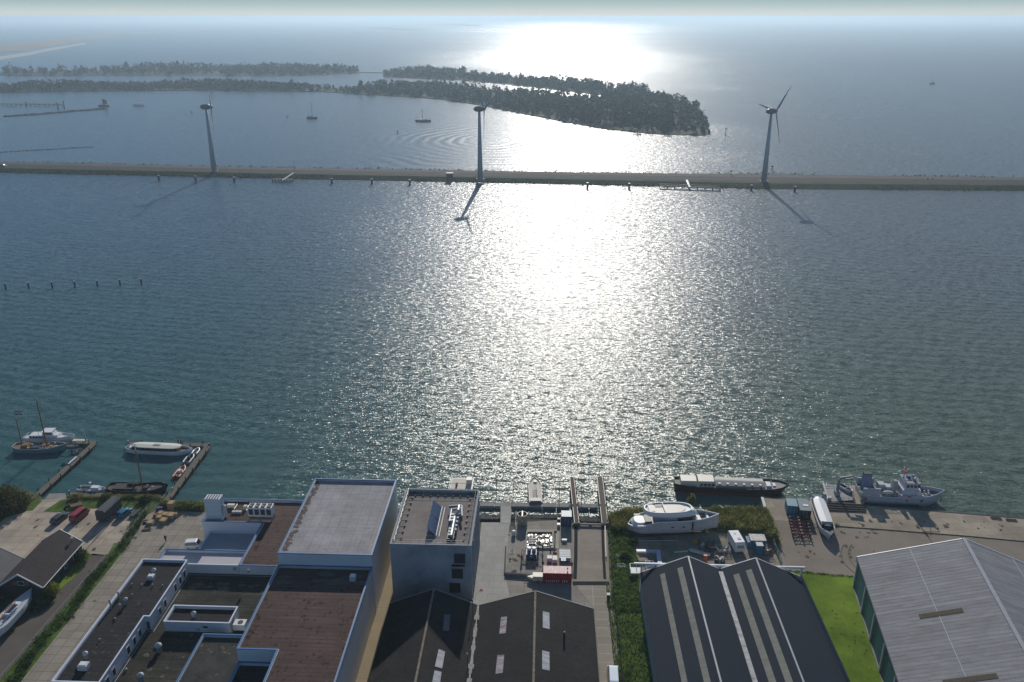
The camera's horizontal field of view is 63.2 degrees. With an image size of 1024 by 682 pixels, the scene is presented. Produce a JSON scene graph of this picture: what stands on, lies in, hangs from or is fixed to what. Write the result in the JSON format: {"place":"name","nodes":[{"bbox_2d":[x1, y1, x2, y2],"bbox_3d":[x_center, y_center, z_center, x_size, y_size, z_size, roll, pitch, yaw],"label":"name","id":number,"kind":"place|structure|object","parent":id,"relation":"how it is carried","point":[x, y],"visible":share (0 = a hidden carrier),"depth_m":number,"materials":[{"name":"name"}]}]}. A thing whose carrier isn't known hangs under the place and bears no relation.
{"place":"outdoors","nodes":[
{"label":"outdoors","id":0,"kind":"place"},
{"bbox_2d":[0,547,24,595],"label":"barn","id":1,"kind":"structure","parent":0,"point":[10,561],"depth_m":171.91,"materials":[{"name":"grey metal"}]},
{"bbox_2d":[0,43,84,59],"bbox_3d":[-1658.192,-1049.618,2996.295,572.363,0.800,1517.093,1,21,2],"label":"sandbar","id":2,"kind":"structure","parent":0,"point":[24,54],"depth_m":2738.83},
{"bbox_2d":[0,554,105,679],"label":"road","id":3,"kind":"structure","parent":0,"point":[13,644],"depth_m":160.35,"materials":[{"name":"asphalt"}]},
{"bbox_2d":[0,589,31,636],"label":"sailing yacht","id":4,"kind":"object","parent":3,"relation":"on","point":[11,613],"visible":1,"depth_m":159.50,"materials":[{"name":"white paint"}]},
{"bbox_2d":[0,543,126,681],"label":"grass verge","id":5,"kind":"object","parent":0,"point":[13,669],"depth_m":159.28,"materials":[{"name":"plant"}]},
{"bbox_2d":[37,553,91,604],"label":"grass verge","id":6,"kind":"object","parent":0,"point":[73,571],"depth_m":174.75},
{"bbox_2d":[0,498,142,557],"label":"yard pavement","id":7,"kind":"structure","parent":0,"point":[19,533],"depth_m":189.45,"materials":[{"name":"concrete"}]},
{"bbox_2d":[49,511,69,523],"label":"parked car","id":8,"kind":"object","parent":7,"relation":"on","point":[57,518],"visible":1,"depth_m":191.81,"materials":[{"name":"silver metal"}]},
{"bbox_2d":[68,507,89,521],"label":"parked van","id":9,"kind":"object","parent":7,"relation":"on","point":[77,514],"visible":1,"depth_m":192.49,"materials":[{"name":"paint"}]},
{"bbox_2d":[95,496,121,521],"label":"covered trailer","id":10,"kind":"object","parent":7,"relation":"on","point":[108,508],"visible":0.95,"depth_m":192.80,"materials":[{"name":"metal"}]},
{"bbox_2d":[0,29,222,52],"bbox_3d":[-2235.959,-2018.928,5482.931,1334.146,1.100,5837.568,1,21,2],"label":"sandbank","id":11,"kind":"structure","parent":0,"point":[10,47],"depth_m":3944.48,"materials":[{"name":"sand"}]},
{"bbox_2d":[21,508,205,681],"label":"street pavement","id":12,"kind":"structure","parent":0,"point":[181,528],"depth_m":173.23,"materials":[{"name":"concrete"}]},
{"bbox_2d":[184,538,201,548],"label":"parked van","id":13,"kind":"object","parent":12,"relation":"on","point":[194,543],"visible":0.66,"depth_m":181.90,"materials":[{"name":"white paint"}]},
{"bbox_2d":[158,548,245,573],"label":"extension","id":14,"kind":"object","parent":12,"relation":"on","point":[214,561],"visible":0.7,"depth_m":173.97,"materials":[{"name":"white concrete"}]},
{"bbox_2d":[198,531,255,549],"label":"lean to","id":15,"kind":"object","parent":12,"relation":"on","point":[221,540],"visible":0.53,"depth_m":181.66,"materials":[{"name":"white metal"}]},
{"bbox_2d":[51,558,188,681],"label":"office building","id":16,"kind":"structure","parent":0,"point":[137,617],"depth_m":153.26,"materials":[{"name":"concrete"}]},
{"bbox_2d":[0,68,359,75],"bbox_3d":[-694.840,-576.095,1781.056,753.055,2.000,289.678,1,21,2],"label":"island","id":17,"kind":"structure","parent":0,"point":[215,73],"depth_m":1684.94,"materials":[{"name":"plant"}]},
{"bbox_2d":[1,60,358,75],"bbox_3d":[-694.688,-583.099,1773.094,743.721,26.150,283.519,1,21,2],"label":"woodland","id":18,"kind":"object","parent":17,"relation":"on","point":[257,69],"visible":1,"depth_m":1731.94,"materials":[{"name":"plant"}]},
{"bbox_2d":[236,564,375,681],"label":"workshop hall","id":19,"kind":"structure","parent":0,"point":[310,623],"depth_m":145.60,"materials":[{"name":"brown metal"}]},
{"bbox_2d":[277,478,397,611],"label":"warehouse","id":20,"kind":"structure","parent":0,"point":[344,522],"depth_m":168.94,"materials":[{"name":"concrete"}]},
{"bbox_2d":[0,84,710,135],"bbox_3d":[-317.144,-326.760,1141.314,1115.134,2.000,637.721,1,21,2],"label":"island","id":21,"kind":"structure","parent":0,"point":[673,130],"depth_m":1072.34,"materials":[{"name":"plant"}]},
{"bbox_2d":[0,77,710,134],"bbox_3d":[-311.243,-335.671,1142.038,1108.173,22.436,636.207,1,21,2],"label":"woodland","id":22,"kind":"object","parent":21,"relation":"on","point":[545,101],"visible":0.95,"depth_m":1167.23,"materials":[{"name":"plant"}]},
{"bbox_2d":[356,563,401,681],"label":"alley pavement","id":23,"kind":"structure","parent":0,"point":[370,651],"depth_m":158.26,"materials":[{"name":"concrete"}]},
{"bbox_2d":[0,491,844,679],"bbox_3d":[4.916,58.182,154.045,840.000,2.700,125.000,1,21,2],"label":"ground","id":24,"kind":"structure","parent":0,"point":[6,602],"depth_m":187.64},
{"bbox_2d":[0,481,31,512],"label":"bush","id":25,"kind":"object","parent":24,"relation":"on","point":[8,496],"visible":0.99,"depth_m":195.93,"materials":[{"name":"green plant"}]},
{"bbox_2d":[0,529,83,597],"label":"barn","id":26,"kind":"structure","parent":24,"relation":"on","point":[41,565],"depth_m":170.42,"materials":[{"name":"tile"}]},
{"bbox_2d":[42,580,61,595],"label":"bush","id":27,"kind":"object","parent":24,"relation":"on","point":[51,588],"visible":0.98,"depth_m":166.84,"materials":[{"name":"green plant"}]},
{"bbox_2d":[6,508,149,681],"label":"hedgerow","id":28,"kind":"object","parent":24,"relation":"on","point":[26,663],"visible":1,"depth_m":166.04,"materials":[{"name":"green plant"}]},
{"bbox_2d":[74,548,89,561],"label":"bush","id":29,"kind":"object","parent":24,"relation":"on","point":[82,554],"visible":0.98,"depth_m":177.65,"materials":[{"name":"green plant"}]},
{"bbox_2d":[44,499,158,511],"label":"grass verge","id":30,"kind":"object","parent":24,"relation":"on","point":[58,506],"depth_m":199.14,"materials":[{"name":"plant"}]},
{"bbox_2d":[0,493,204,519],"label":"shore reeds","id":31,"kind":"object","parent":24,"relation":"on","point":[134,496],"visible":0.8,"depth_m":199.50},
{"bbox_2d":[113,573,271,681],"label":"courtyard building","id":32,"kind":"structure","parent":24,"relation":"on","point":[244,593],"depth_m":155.19,"materials":[{"name":"concrete"}]},
{"bbox_2d":[163,605,238,632],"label":"rooftop room","id":33,"kind":"object","parent":32,"relation":"on","point":[218,619],"visible":1,"depth_m":154.86,"materials":[{"name":"white metal"}]},
{"bbox_2d":[176,633,242,681],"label":"annex","id":34,"kind":"object","parent":32,"relation":"on","point":[213,657],"visible":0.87,"depth_m":145.99,"materials":[{"name":"concrete"}]},
{"bbox_2d":[233,619,247,630],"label":"air conditioner","id":35,"kind":"object","parent":32,"relation":"on","point":[240,624],"visible":0.92,"depth_m":154.00,"materials":[{"name":"white paint"}]},
{"bbox_2d":[228,661,270,681],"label":"annex","id":36,"kind":"object","parent":24,"relation":"on","point":[249,671],"visible":0.63,"depth_m":137.60,"materials":[{"name":"white metal"}]},
{"bbox_2d":[201,498,303,574],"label":"office wing","id":37,"kind":"structure","parent":24,"relation":"on","point":[260,556],"depth_m":183.52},
{"bbox_2d":[204,494,227,520],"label":"ventilation tower","id":38,"kind":"structure","parent":37,"relation":"on","point":[215,507],"depth_m":184.11,"materials":[{"name":"metal"}]},
{"bbox_2d":[247,502,274,520],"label":"chiller","id":39,"kind":"object","parent":37,"relation":"on","point":[264,509],"visible":1,"depth_m":184.23,"materials":[{"name":"white paint"}]},
{"bbox_2d":[369,588,476,681],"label":"shed","id":40,"kind":"structure","parent":24,"relation":"on","point":[426,635],"depth_m":149.06,"materials":[{"name":"brick"}]},
{"bbox_2d":[390,488,479,599],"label":"concrete building","id":41,"kind":"structure","parent":24,"relation":"on","point":[422,565],"depth_m":165.51,"materials":[{"name":"concrete"}]},
{"bbox_2d":[394,488,475,543],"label":"roof railing","id":42,"kind":"object","parent":41,"relation":"on","point":[468,491],"visible":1,"depth_m":174.27,"materials":[{"name":"metal"}]},
{"bbox_2d":[426,500,444,536],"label":"solar array","id":43,"kind":"object","parent":41,"relation":"on","point":[433,522],"visible":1,"depth_m":169.69,"materials":[{"name":"blue glass"}]},
{"bbox_2d":[447,504,463,541],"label":"roof ductwork","id":44,"kind":"object","parent":41,"relation":"on","point":[452,530],"visible":1,"depth_m":169.03,"materials":[{"name":"metal"}]},
{"bbox_2d":[608,520,622,680],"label":"fence","id":45,"kind":"object","parent":24,"relation":"on","point":[615,603],"visible":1,"depth_m":164.05,"materials":[{"name":"metal"}]},
{"bbox_2d":[607,526,641,681],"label":"undergrowth","id":46,"kind":"object","parent":24,"relation":"on","point":[616,539],"visible":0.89,"depth_m":172.38,"materials":[{"name":"green plant"}]},
{"bbox_2d":[606,582,652,681],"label":"rough grass","id":47,"kind":"structure","parent":24,"relation":"on","point":[627,631],"depth_m":156.54,"materials":[{"name":"green plant"}]},
{"bbox_2d":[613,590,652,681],"bbox_3d":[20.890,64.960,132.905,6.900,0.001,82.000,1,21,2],"label":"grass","id":48,"kind":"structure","parent":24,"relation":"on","point":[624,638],"depth_m":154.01,"materials":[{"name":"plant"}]},
{"bbox_2d":[628,502,718,537],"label":"yacht hull","id":49,"kind":"object","parent":24,"relation":"on","point":[668,517],"visible":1,"depth_m":186.03,"materials":[{"name":"grey paint"}]},
{"bbox_2d":[604,503,781,544],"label":"reed bed","id":50,"kind":"object","parent":24,"relation":"on","point":[746,519],"visible":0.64,"depth_m":191.23,"materials":[{"name":"plant"}]},
{"bbox_2d":[720,557,849,681],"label":"storage shed","id":51,"kind":"structure","parent":24,"relation":"on","point":[786,636],"depth_m":147.56,"materials":[{"name":"grey paint"}]},
{"bbox_2d":[762,496,1023,518],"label":"quay edge","id":52,"kind":"object","parent":24,"relation":"on","point":[914,509],"visible":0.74,"depth_m":196.98,"materials":[{"name":"concrete"}]},
{"bbox_2d":[852,538,1023,681],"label":"hall","id":53,"kind":"structure","parent":24,"relation":"on","point":[948,611],"depth_m":148.34,"materials":[{"name":"metal"}]},
{"bbox_2d":[473,522,509,603],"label":"yard pavement","id":54,"kind":"structure","parent":0,"point":[490,579],"depth_m":177.65,"materials":[{"name":"concrete"}]},
{"bbox_2d":[383,72,613,94],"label":"island","id":55,"kind":"structure","parent":0,"point":[585,91],"depth_m":1487.92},
{"bbox_2d":[383,64,646,93],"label":"woodland","id":56,"kind":"object","parent":55,"relation":"on","point":[554,81],"visible":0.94,"depth_m":1481.58,"materials":[{"name":"plant"}]},
{"bbox_2d":[0,18,1023,522],"bbox_3d":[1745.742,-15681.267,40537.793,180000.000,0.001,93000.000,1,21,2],"label":"water","id":57,"kind":"structure","parent":0,"point":[636,346],"depth_m":385.55,"materials":[{"name":"liquid"}]},
{"bbox_2d":[12,392,74,452],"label":"sailing ship","id":58,"kind":"object","parent":57,"relation":"on","point":[33,447],"visible":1,"depth_m":225.13,"materials":[{"name":"brown wood"}]},
{"bbox_2d":[23,428,74,441],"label":"motor cruiser","id":59,"kind":"object","parent":57,"relation":"on","point":[52,435],"visible":0.88,"depth_m":230.20,"materials":[{"name":"white paint"}]},
{"bbox_2d":[3,107,105,116],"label":"breakwater","id":60,"kind":"object","parent":57,"relation":"in","point":[25,114],"visible":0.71,"depth_m":1018.05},
{"bbox_2d":[28,443,96,504],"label":"jetty","id":61,"kind":"object","parent":57,"relation":"in","point":[60,474],"visible":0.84,"depth_m":214.69,"materials":[{"name":"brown wood"}]},
{"bbox_2d":[77,482,105,492],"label":"motorboat","id":62,"kind":"object","parent":57,"relation":"on","point":[94,488],"visible":0.94,"depth_m":206.10,"materials":[{"name":"white paint"}]},
{"bbox_2d":[67,489,165,499],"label":"jetty","id":63,"kind":"object","parent":57,"relation":"in","point":[98,494],"visible":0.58,"depth_m":204.19,"materials":[{"name":"brown wood"}]},
{"bbox_2d":[106,444,167,493],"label":"sailing barge","id":64,"kind":"object","parent":57,"relation":"on","point":[133,487],"visible":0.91,"depth_m":205.85,"materials":[{"name":"metal"}]},
{"bbox_2d":[125,442,192,455],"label":"tour boat","id":65,"kind":"object","parent":57,"relation":"on","point":[158,448],"visible":0.98,"depth_m":224.09,"materials":[{"name":"white paint"}]},
{"bbox_2d":[163,446,210,500],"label":"jetty","id":66,"kind":"object","parent":57,"relation":"in","point":[177,486],"visible":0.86,"depth_m":213.29,"materials":[{"name":"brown wood"}]},
{"bbox_2d":[448,476,473,489],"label":"work barge","id":67,"kind":"object","parent":57,"relation":"on","point":[462,483],"visible":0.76,"depth_m":208.16,"materials":[{"name":"beige paint"}]},
{"bbox_2d":[500,506,511,522],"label":"concrete bridge","id":68,"kind":"structure","parent":57,"relation":"in","point":[505,514],"depth_m":195.07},
{"bbox_2d":[528,477,541,502],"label":"workboat","id":69,"kind":"object","parent":57,"relation":"on","point":[535,490],"visible":1,"depth_m":205.33,"materials":[{"name":"metal"}]},
{"bbox_2d":[516,514,560,519],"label":"riprap","id":70,"kind":"object","parent":57,"relation":"in","point":[544,516],"visible":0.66,"depth_m":195.34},
{"bbox_2d":[480,502,597,509],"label":"floating dock","id":71,"kind":"object","parent":57,"relation":"on","point":[565,506],"visible":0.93,"depth_m":199.69,"materials":[{"name":"concrete"}]},
{"bbox_2d":[568,476,581,524],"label":"slipway arm","id":72,"kind":"object","parent":57,"relation":"in","point":[575,506],"visible":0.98,"depth_m":198.71},
{"bbox_2d":[579,516,600,522],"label":"riprap","id":73,"kind":"object","parent":57,"relation":"in","point":[589,519],"visible":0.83,"depth_m":193.95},
{"bbox_2d":[596,476,609,523],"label":"slipway arm","id":74,"kind":"object","parent":57,"relation":"in","point":[604,508],"visible":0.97,"depth_m":199.12},
{"bbox_2d":[659,180,720,190],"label":"landing stage","id":75,"kind":"object","parent":57,"relation":"in","point":[689,186],"visible":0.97,"depth_m":568.60,"materials":[{"name":"brown wood"}]},
{"bbox_2d":[673,474,788,496],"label":"cargo barge","id":76,"kind":"object","parent":57,"relation":"on","point":[703,484],"visible":1,"depth_m":205.39,"materials":[{"name":"metal"}]},
{"bbox_2d":[822,475,854,502],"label":"work pontoon","id":77,"kind":"object","parent":57,"relation":"on","point":[834,493],"visible":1,"depth_m":202.50,"materials":[{"name":"metal"}]},
{"bbox_2d":[855,462,944,506],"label":"patrol ship","id":78,"kind":"object","parent":57,"relation":"on","point":[906,490],"visible":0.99,"depth_m":200.46,"materials":[{"name":"grey metal"}]},
{"bbox_2d":[0,162,1023,190],"bbox_3d":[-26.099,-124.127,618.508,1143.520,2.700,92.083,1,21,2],"label":"causeway","id":79,"kind":"structure","parent":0,"point":[745,184],"depth_m":592.84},
{"bbox_2d":[200,93,218,171],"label":"wind turbine","id":80,"kind":"object","parent":79,"relation":"on","point":[205,107],"visible":1,"depth_m":610.96,"materials":[{"name":"metal"}]},
{"bbox_2d":[473,88,491,180],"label":"wind turbine","id":81,"kind":"object","parent":79,"relation":"on","point":[479,109],"visible":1,"depth_m":580.72,"materials":[{"name":"metal"}]},
{"bbox_2d":[4,160,1023,190],"bbox_3d":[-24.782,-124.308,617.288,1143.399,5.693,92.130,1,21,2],"label":"bank vegetation","id":82,"kind":"object","parent":79,"relation":"on","point":[762,187],"visible":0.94,"depth_m":608.83,"materials":[{"name":"green plant"}]},
{"bbox_2d":[758,85,791,182],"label":"wind turbine","id":83,"kind":"object","parent":79,"relation":"on","point":[771,111],"visible":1,"depth_m":571.43,"materials":[{"name":"metal"}]},
{"bbox_2d":[0,162,1023,179],"bbox_3d":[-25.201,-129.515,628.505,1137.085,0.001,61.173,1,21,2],"label":"path","id":84,"kind":"structure","parent":0,"point":[783,176],"depth_m":612.67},
{"bbox_2d":[0,0,1023,17],"label":"sky","id":85,"kind":"structure","parent":0,"point":[8,8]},
{"bbox_2d":[1,164,1023,183],"bbox_3d":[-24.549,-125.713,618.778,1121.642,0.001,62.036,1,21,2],"label":"road","id":86,"kind":"structure","parent":0,"point":[622,176],"depth_m":601.23,"materials":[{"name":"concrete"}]},
{"bbox_2d":[471,590,598,681],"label":"shed","id":87,"kind":"structure","parent":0,"point":[519,638],"depth_m":148.70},
{"bbox_2d":[467,603,478,681],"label":"gutter","id":88,"kind":"object","parent":87,"relation":"on","point":[473,646],"visible":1,"depth_m":149.75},
{"bbox_2d":[505,520,599,681],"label":"yard pavement","id":89,"kind":"structure","parent":0,"point":[521,585],"depth_m":177.34,"materials":[{"name":"concrete"}]},
{"bbox_2d":[524,546,536,560],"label":"pump machine","id":90,"kind":"object","parent":89,"relation":"on","point":[531,554],"visible":1,"depth_m":178.65,"materials":[{"name":"blue paint"}]},
{"bbox_2d":[525,531,553,548],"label":"test basin","id":91,"kind":"object","parent":89,"relation":"on","point":[545,539],"visible":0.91,"depth_m":185.64,"materials":[{"name":"concrete"}]},
{"bbox_2d":[543,565,571,583],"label":"shipping container","id":92,"kind":"object","parent":89,"relation":"on","point":[557,574],"visible":1,"depth_m":170.99,"materials":[{"name":"metal"}]},
{"bbox_2d":[561,510,571,526],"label":"shipping container","id":93,"kind":"object","parent":89,"relation":"on","point":[566,518],"visible":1,"depth_m":190.04,"materials":[{"name":"metal"}]},
{"bbox_2d":[572,525,608,580],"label":"slipway","id":94,"kind":"structure","parent":89,"relation":"on","point":[589,563],"depth_m":180.43,"materials":[{"name":"concrete"}]},
{"bbox_2d":[572,526,609,584],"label":"drain channel","id":95,"kind":"object","parent":94,"relation":"on","point":[575,562],"visible":1,"depth_m":177.61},
{"bbox_2d":[576,581,619,681],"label":"yard pavement","id":96,"kind":"structure","parent":0,"point":[595,596],"depth_m":159.80,"materials":[{"name":"concrete"}]},
{"bbox_2d":[607,665,618,681],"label":"parked van","id":97,"kind":"object","parent":96,"relation":"on","point":[612,673],"visible":1,"depth_m":145.16,"materials":[{"name":"white paint"}]},
{"bbox_2d":[639,556,751,681],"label":"storage shed","id":98,"kind":"structure","parent":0,"point":[690,630],"depth_m":148.18,"materials":[{"name":"grey paint"}]},
{"bbox_2d":[719,571,757,681],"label":"gutter","id":99,"kind":"object","parent":98,"relation":"attached to","point":[740,635],"visible":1,"depth_m":148.04,"materials":[{"name":"metal"}]},
{"bbox_2d":[634,532,780,581],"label":"storage yard pavement","id":100,"kind":"structure","parent":0,"point":[682,542],"depth_m":182.34,"materials":[{"name":"concrete"}]},
{"bbox_2d":[636,549,661,566],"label":"davit","id":101,"kind":"object","parent":100,"relation":"on","point":[658,555],"visible":0.75,"depth_m":179.29,"materials":[{"name":"white paint"}]},
{"bbox_2d":[634,562,804,592],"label":"crane beam","id":102,"kind":"structure","parent":100,"relation":"on","point":[725,565],"depth_m":165.22,"materials":[{"name":"metal"}]},
{"bbox_2d":[727,530,744,551],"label":"caravan","id":103,"kind":"object","parent":100,"relation":"on","point":[736,540],"visible":1,"depth_m":181.54,"materials":[{"name":"white paint"}]},
{"bbox_2d":[748,534,766,548],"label":"cabin","id":104,"kind":"object","parent":100,"relation":"on","point":[754,538],"visible":0.64,"depth_m":182.26,"materials":[{"name":"metal"}]},
{"bbox_2d":[682,20,847,21],"bbox_3d":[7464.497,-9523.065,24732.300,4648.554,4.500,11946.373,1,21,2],"label":"shore","id":105,"kind":"structure","parent":0,"point":[769,20],"depth_m":25132.75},
{"bbox_2d":[790,571,881,681],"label":"lawn","id":106,"kind":"structure","parent":0,"point":[835,594],"depth_m":160.33,"materials":[{"name":"green plant"}]},
{"bbox_2d":[764,497,1023,540],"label":"quay pavement","id":107,"kind":"structure","parent":0,"point":[910,519],"depth_m":192.43,"materials":[{"name":"concrete"}]},
{"bbox_2d":[33,517,1003,617],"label":"pavement stain","id":108,"kind":"object","parent":107,"relation":"on","point":[807,556],"visible":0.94,"depth_m":186.46,"materials":[{"name":"liquid"}]},
{"bbox_2d":[784,498,797,515],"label":"shipping container","id":109,"kind":"object","parent":107,"relation":"on","point":[791,506],"visible":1,"depth_m":194.68,"materials":[{"name":"blue metal"}]},
{"bbox_2d":[796,498,811,520],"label":"shipping container","id":110,"kind":"object","parent":107,"relation":"on","point":[804,511],"visible":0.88,"depth_m":192.88,"materials":[{"name":"metal"}]},
{"bbox_2d":[811,494,834,538],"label":"tour boat","id":111,"kind":"object","parent":107,"relation":"on","point":[823,518],"visible":1,"depth_m":190.22,"materials":[{"name":"white"}]},
{"bbox_2d":[827,502,865,511],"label":"quay steps","id":112,"kind":"structure","parent":107,"relation":"on","point":[860,508],"depth_m":197.60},
{"bbox_2d":[773,520,1023,575],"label":"access road","id":113,"kind":"structure","parent":0,"point":[826,558],"depth_m":184.06,"materials":[{"name":"concrete"}]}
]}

